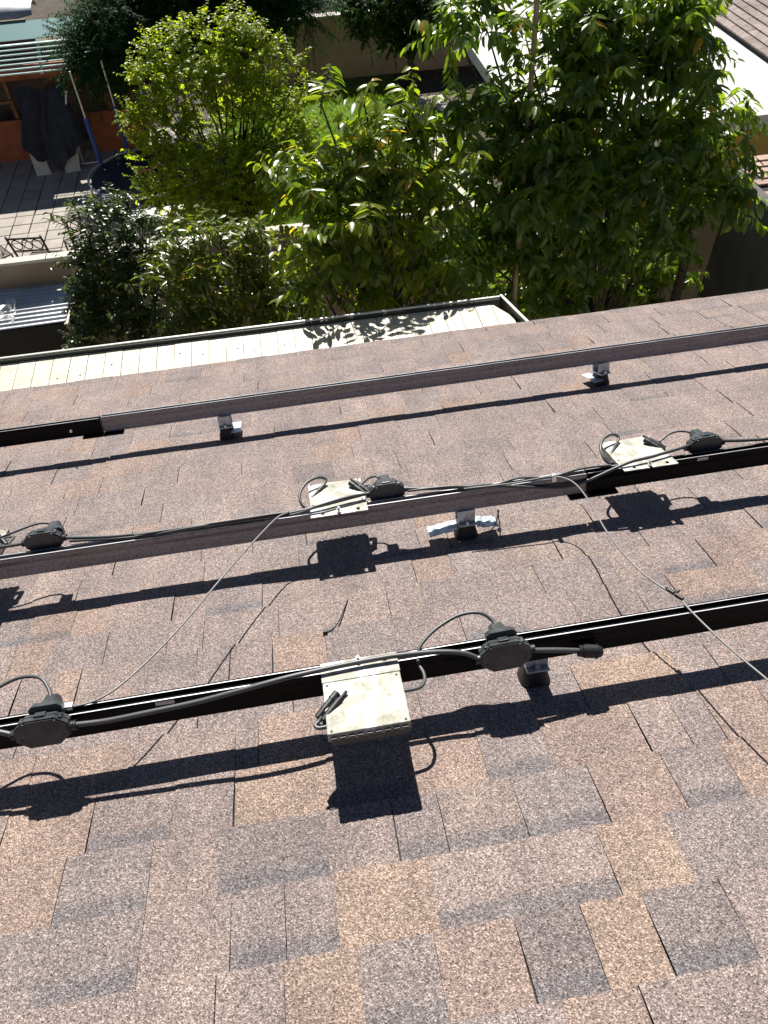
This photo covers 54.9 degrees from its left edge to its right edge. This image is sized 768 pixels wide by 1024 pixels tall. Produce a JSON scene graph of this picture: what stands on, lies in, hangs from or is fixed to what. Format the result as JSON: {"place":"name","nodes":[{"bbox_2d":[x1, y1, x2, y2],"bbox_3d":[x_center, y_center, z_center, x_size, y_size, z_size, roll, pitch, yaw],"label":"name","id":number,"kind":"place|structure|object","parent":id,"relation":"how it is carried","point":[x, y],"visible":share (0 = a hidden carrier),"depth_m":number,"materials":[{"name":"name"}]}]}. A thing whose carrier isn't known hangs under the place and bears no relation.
{"place":"outdoors","nodes":[
{"label":"outdoors","id":0,"kind":"place"},
{"bbox_2d":[63,210,105,250],"bbox_3d":[-4.437,-4.057,10.959,0.509,0.965,0.548,-35,56,-24],"label":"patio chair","id":1,"kind":"object","parent":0,"point":[66,241],"visible":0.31,"depth_m":10.73,"materials":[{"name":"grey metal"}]},
{"bbox_2d":[0,123,222,257],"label":"patio","id":2,"kind":"structure","parent":0,"point":[29,197],"depth_m":12.82,"materials":[{"name":"grey tile"}]},
{"bbox_2d":[0,245,13,258],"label":"patio chair","id":3,"kind":"object","parent":2,"relation":"on","point":[2,253],"visible":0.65,"depth_m":10.85,"materials":[{"name":"grey metal"}]},
{"bbox_2d":[4,235,62,256],"bbox_3d":[-4.929,-3.655,10.644,0.509,0.965,0.549,-2,50,1],"label":"patio chair","id":4,"kind":"object","parent":2,"relation":"on","point":[40,251],"visible":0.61,"depth_m":10.28,"materials":[{"name":"grey metal"}]},
{"bbox_2d":[30,154,51,175],"bbox_3d":[-6.237,-6.369,13.377,0.320,0.428,0.298,-9,50,-4],"label":"board","id":5,"kind":"object","parent":2,"relation":"on","point":[41,168],"visible":0.5,"depth_m":13.41,"materials":[{"name":"grey wood"}]},
{"bbox_2d":[13,82,81,170],"bbox_3d":[-5.909,-6.786,13.099,1.070,1.232,0.644,-9,50,-4],"label":"tarp","id":6,"kind":"object","parent":2,"relation":"on","point":[50,128],"visible":0.99,"depth_m":13.05,"materials":[{"name":"black fabric"}]},
{"bbox_2d":[65,148,80,172],"bbox_3d":[-5.704,-6.449,13.415,0.360,0.428,0.298,-9,50,-4],"label":"board","id":7,"kind":"object","parent":2,"relation":"on","point":[72,164],"visible":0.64,"depth_m":13.45,"materials":[{"name":"grey wood"}]},
{"bbox_2d":[0,0,149,162],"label":"outbuilding","id":8,"kind":"structure","parent":2,"relation":"on","point":[20,64],"depth_m":13.24,"materials":[{"name":"orange paint"}]},
{"bbox_2d":[65,93,107,164],"bbox_3d":[-5.391,-6.875,13.248,0.581,1.209,0.183,-9,50,-4],"label":"tube frame","id":9,"kind":"object","parent":2,"relation":"on","point":[79,151],"visible":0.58,"depth_m":13.56,"materials":[{"name":"grey"}]},
{"bbox_2d":[69,57,211,219],"bbox_3d":[-3.956,-6.050,12.076,2.083,1.900,1.943,-9,50,-4],"label":"trampoline","id":10,"kind":"object","parent":2,"relation":"on","point":[112,170],"visible":0.49,"depth_m":12.41,"materials":[{"name":"blue"}]},
{"bbox_2d":[131,205,185,237],"bbox_3d":[-3.505,-4.484,11.614,0.800,0.440,0.380,-9,50,-4],"label":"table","id":11,"kind":"object","parent":2,"relation":"on","point":[151,211],"visible":0.08,"depth_m":11.48,"materials":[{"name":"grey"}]},
{"bbox_2d":[137,163,162,173],"bbox_3d":[-3.925,-5.750,12.401,0.454,0.094,0.069,-24,53,-17],"label":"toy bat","id":12,"kind":"object","parent":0,"point":[141,171],"visible":0.32,"depth_m":12.37,"materials":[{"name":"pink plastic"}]},
{"bbox_2d":[1,0,660,192],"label":"ground","id":13,"kind":"structure","parent":0,"point":[430,83],"depth_m":15.71,"materials":[{"name":"soil"}]},
{"bbox_2d":[35,0,353,129],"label":"feathery tree","id":14,"kind":"object","parent":13,"relation":"on","point":[109,34],"visible":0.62,"depth_m":12.19,"materials":[{"name":"green plant"}]},
{"bbox_2d":[209,0,500,91],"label":"wall","id":15,"kind":"structure","parent":13,"relation":"on","point":[346,58],"depth_m":15.62,"materials":[{"name":"beige paint"}]},
{"bbox_2d":[324,0,457,86],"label":"dark ficus","id":16,"kind":"object","parent":13,"relation":"on","point":[397,34],"visible":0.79,"depth_m":14.10,"materials":[{"name":"green plant"}]},
{"bbox_2d":[443,0,767,194],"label":"neighbour house","id":17,"kind":"structure","parent":13,"relation":"on","point":[741,29],"depth_m":9.46,"materials":[{"name":"white paint"}]},
{"bbox_2d":[220,73,442,225],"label":"lawn","id":18,"kind":"structure","parent":0,"point":[384,78],"depth_m":15.11,"materials":[{"name":"green plant"}]},
{"bbox_2d":[112,0,330,235],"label":"ficus bush","id":19,"kind":"object","parent":18,"relation":"on","point":[242,199],"visible":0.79,"depth_m":10.43,"materials":[{"name":"green plant"}]},
{"bbox_2d":[407,95,490,203],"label":"garden path","id":20,"kind":"structure","parent":0,"point":[438,104],"depth_m":14.62,"materials":[{"name":"concrete"}]},
{"label":"yard ground","id":21,"kind":"structure","parent":0,"visible":0},
{"bbox_2d":[0,283,96,356],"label":"lean to","id":22,"kind":"object","parent":21,"relation":"on","point":[41,305],"visible":0.41,"depth_m":7.29,"materials":[{"name":"metal"}]},
{"bbox_2d":[0,296,18,322],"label":"crumpled sheet","id":23,"kind":"object","parent":22,"relation":"on","point":[8,304],"visible":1,"depth_m":7.27,"materials":[{"name":"silver metal"}]},
{"bbox_2d":[41,179,185,349],"bbox_3d":[-2.296,-1.617,7.016,1.422,2.796,0.931,-9,50,-4],"label":"citrus tree","id":24,"kind":"object","parent":21,"relation":"on","point":[143,316],"visible":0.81,"depth_m":6.37,"materials":[{"name":"green plant"}]},
{"bbox_2d":[117,202,326,347],"bbox_3d":[-1.277,-1.374,6.766,1.750,2.775,1.059,-9,50,-4],"label":"leafy shrub","id":25,"kind":"object","parent":21,"relation":"on","point":[254,285],"visible":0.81,"depth_m":6.04,"materials":[{"name":"green plant"}]},
{"bbox_2d":[0,294,528,390],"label":"patio cover","id":26,"kind":"object","parent":21,"relation":"on","point":[91,362],"visible":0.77,"depth_m":5.11,"materials":[{"name":"grey metal"}]},
{"bbox_2d":[0,178,732,353],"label":"garden wall","id":27,"kind":"structure","parent":21,"relation":"on","point":[25,271],"depth_m":7.65,"materials":[{"name":"beige paint"}]},
{"bbox_2d":[246,63,496,334],"bbox_3d":[0.000,-1.629,6.299,1.886,3.710,1.288,-9,50,-4],"label":"fruit tree","id":28,"kind":"object","parent":21,"relation":"on","point":[371,228],"visible":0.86,"depth_m":5.40,"materials":[{"name":"green plant"}]},
{"bbox_2d":[0,289,767,1023],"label":"house","id":29,"kind":"structure","parent":21,"relation":"on","point":[576,839],"depth_m":1.75,"materials":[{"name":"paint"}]},
{"bbox_2d":[0,416,104,446],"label":"rail","id":30,"kind":"object","parent":29,"relation":"on","point":[35,433],"visible":1,"depth_m":3.12,"materials":[{"name":"black metal"}]},
{"bbox_2d":[69,430,124,439],"bbox_3d":[-1.215,-0.345,3.135,0.211,0.052,0.042,-9,31,-4],"label":"splice","id":31,"kind":"object","parent":30,"relation":"attached to","point":[112,433],"visible":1,"depth_m":3.14,"materials":[{"name":"black metal"}]},
{"bbox_2d":[217,415,240,438],"bbox_3d":[-0.678,-0.393,3.221,0.100,0.125,0.110,-9,31,-4],"label":"roof mount","id":32,"kind":"object","parent":29,"relation":"on","point":[229,428],"visible":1,"depth_m":3.21,"materials":[{"name":"silver metal"}]},
{"bbox_2d":[101,324,767,431],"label":"rail","id":33,"kind":"object","parent":32,"relation":"on","point":[392,383],"visible":1,"depth_m":3.24,"materials":[{"name":"metal"}]},
{"bbox_2d":[0,470,586,579],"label":"rail","id":34,"kind":"object","parent":29,"relation":"on","point":[52,559],"visible":0.97,"depth_m":2.30,"materials":[{"name":"metal"}]},
{"bbox_2d":[0,529,14,554],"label":"microinverter","id":35,"kind":"object","parent":34,"relation":"attached to","point":[7,540],"visible":0.79,"depth_m":2.33,"materials":[{"name":"grey metal"}]},
{"bbox_2d":[298,476,369,518],"bbox_3d":[-0.154,-0.048,2.357,0.236,0.074,0.218,-9,31,-4],"label":"microinverter","id":36,"kind":"object","parent":34,"relation":"attached to","point":[325,491],"visible":0.82,"depth_m":2.36,"materials":[{"name":"grey metal"}]},
{"bbox_2d":[0,429,767,549],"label":"trunk cable","id":37,"kind":"object","parent":34,"relation":"attached to","point":[53,534],"visible":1,"depth_m":2.32,"materials":[{"name":"grey plastic"}]},
{"bbox_2d":[567,488,617,500],"bbox_3d":[0.671,-0.059,2.382,0.160,0.008,0.034,-9,31,-4],"label":"splice","id":38,"kind":"object","parent":34,"relation":"attached to","point":[603,492],"visible":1,"depth_m":2.37,"materials":[{"name":"black metal"}]},
{"bbox_2d":[464,473,767,680],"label":"bonding wire","id":39,"kind":"object","parent":34,"relation":"hanging from","point":[553,476],"visible":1,"depth_m":1.86,"materials":[{"name":"grey metal"}]},
{"bbox_2d":[323,600,347,634],"bbox_3d":[-0.137,0.295,2.110,0.084,0.012,0.141,-9,31,-4],"label":"cable tie","id":40,"kind":"object","parent":29,"relation":"on","point":[325,631],"visible":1,"depth_m":2.07,"materials":[{"name":"black plastic"}]},
{"bbox_2d":[0,592,767,749],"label":"rail","id":41,"kind":"object","parent":29,"relation":"on","point":[652,625],"visible":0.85,"depth_m":1.72,"materials":[{"name":"black metal"}]},
{"bbox_2d":[64,512,288,711],"bbox_3d":[-0.505,0.219,1.964,0.531,0.022,0.713,-9,31,-4],"label":"bonding wire","id":42,"kind":"object","parent":41,"relation":"hanging from","point":[69,706],"visible":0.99,"depth_m":1.94,"materials":[{"name":"grey metal"}]},
{"bbox_2d":[0,611,602,747],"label":"trunk cable","id":43,"kind":"object","parent":41,"relation":"attached to","point":[47,721],"visible":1,"depth_m":1.67,"materials":[{"name":"grey plastic"}]},
{"bbox_2d":[313,652,410,745],"bbox_3d":[-0.057,0.403,1.619,0.204,0.056,0.218,-9,31,-4],"label":"microinverter","id":44,"kind":"object","parent":41,"relation":"attached to","point":[366,701],"visible":1,"depth_m":1.58,"materials":[{"name":"grey metal"}]},
{"bbox_2d":[427,509,498,539],"bbox_3d":[0.250,0.021,2.380,0.225,0.125,0.080,-9,31,-4],"label":"roof mount","id":45,"kind":"object","parent":29,"relation":"attached to","point":[462,526],"visible":0.93,"depth_m":2.38,"materials":[{"name":"silver metal"}]},
{"bbox_2d":[481,509,501,537],"bbox_3d":[0.338,0.040,2.346,0.068,0.101,0.024,-9,31,-4],"label":"cable tie","id":46,"kind":"object","parent":29,"relation":"on","point":[498,530],"visible":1,"depth_m":2.35,"materials":[{"name":"black plastic"}]},
{"bbox_2d":[517,658,549,686],"bbox_3d":[0.367,0.358,1.806,0.076,0.125,0.074,-9,31,-4],"label":"roof mount","id":47,"kind":"object","parent":29,"relation":"attached to","point":[534,673],"visible":0.54,"depth_m":1.80,"materials":[{"name":"silver metal"}]},
{"bbox_2d":[581,362,610,385],"bbox_3d":[0.968,-0.644,3.346,0.100,0.125,0.110,-16,33,-16],"label":"roof mount","id":48,"kind":"object","parent":29,"relation":"on","point":[599,375],"visible":0.94,"depth_m":3.34,"materials":[{"name":"silver metal"}]},
{"bbox_2d":[584,442,767,491],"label":"rail","id":49,"kind":"object","parent":29,"relation":"on","point":[721,460],"visible":0.88,"depth_m":2.39,"materials":[{"name":"black metal"}]},
{"bbox_2d":[599,433,678,471],"bbox_3d":[0.826,-0.195,2.428,0.236,0.074,0.218,-9,31,-4],"label":"microinverter","id":50,"kind":"object","parent":49,"relation":"attached to","point":[618,451],"visible":0.98,"depth_m":2.43,"materials":[{"name":"grey metal"}]},
{"bbox_2d":[511,0,539,307],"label":"bamboo pole","id":51,"kind":"object","parent":21,"relation":"on","point":[530,88],"visible":0.29,"depth_m":5.67,"materials":[{"name":"brown wood"}]},
{"bbox_2d":[400,0,767,320],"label":"tall tree","id":52,"kind":"object","parent":21,"relation":"on","point":[625,164],"visible":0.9,"depth_m":5.94,"materials":[{"name":"green plant"}]},
{"bbox_2d":[697,170,767,297],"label":"side wall","id":53,"kind":"structure","parent":21,"relation":"on","point":[738,262],"depth_m":7.96,"materials":[{"name":"grey paint"}]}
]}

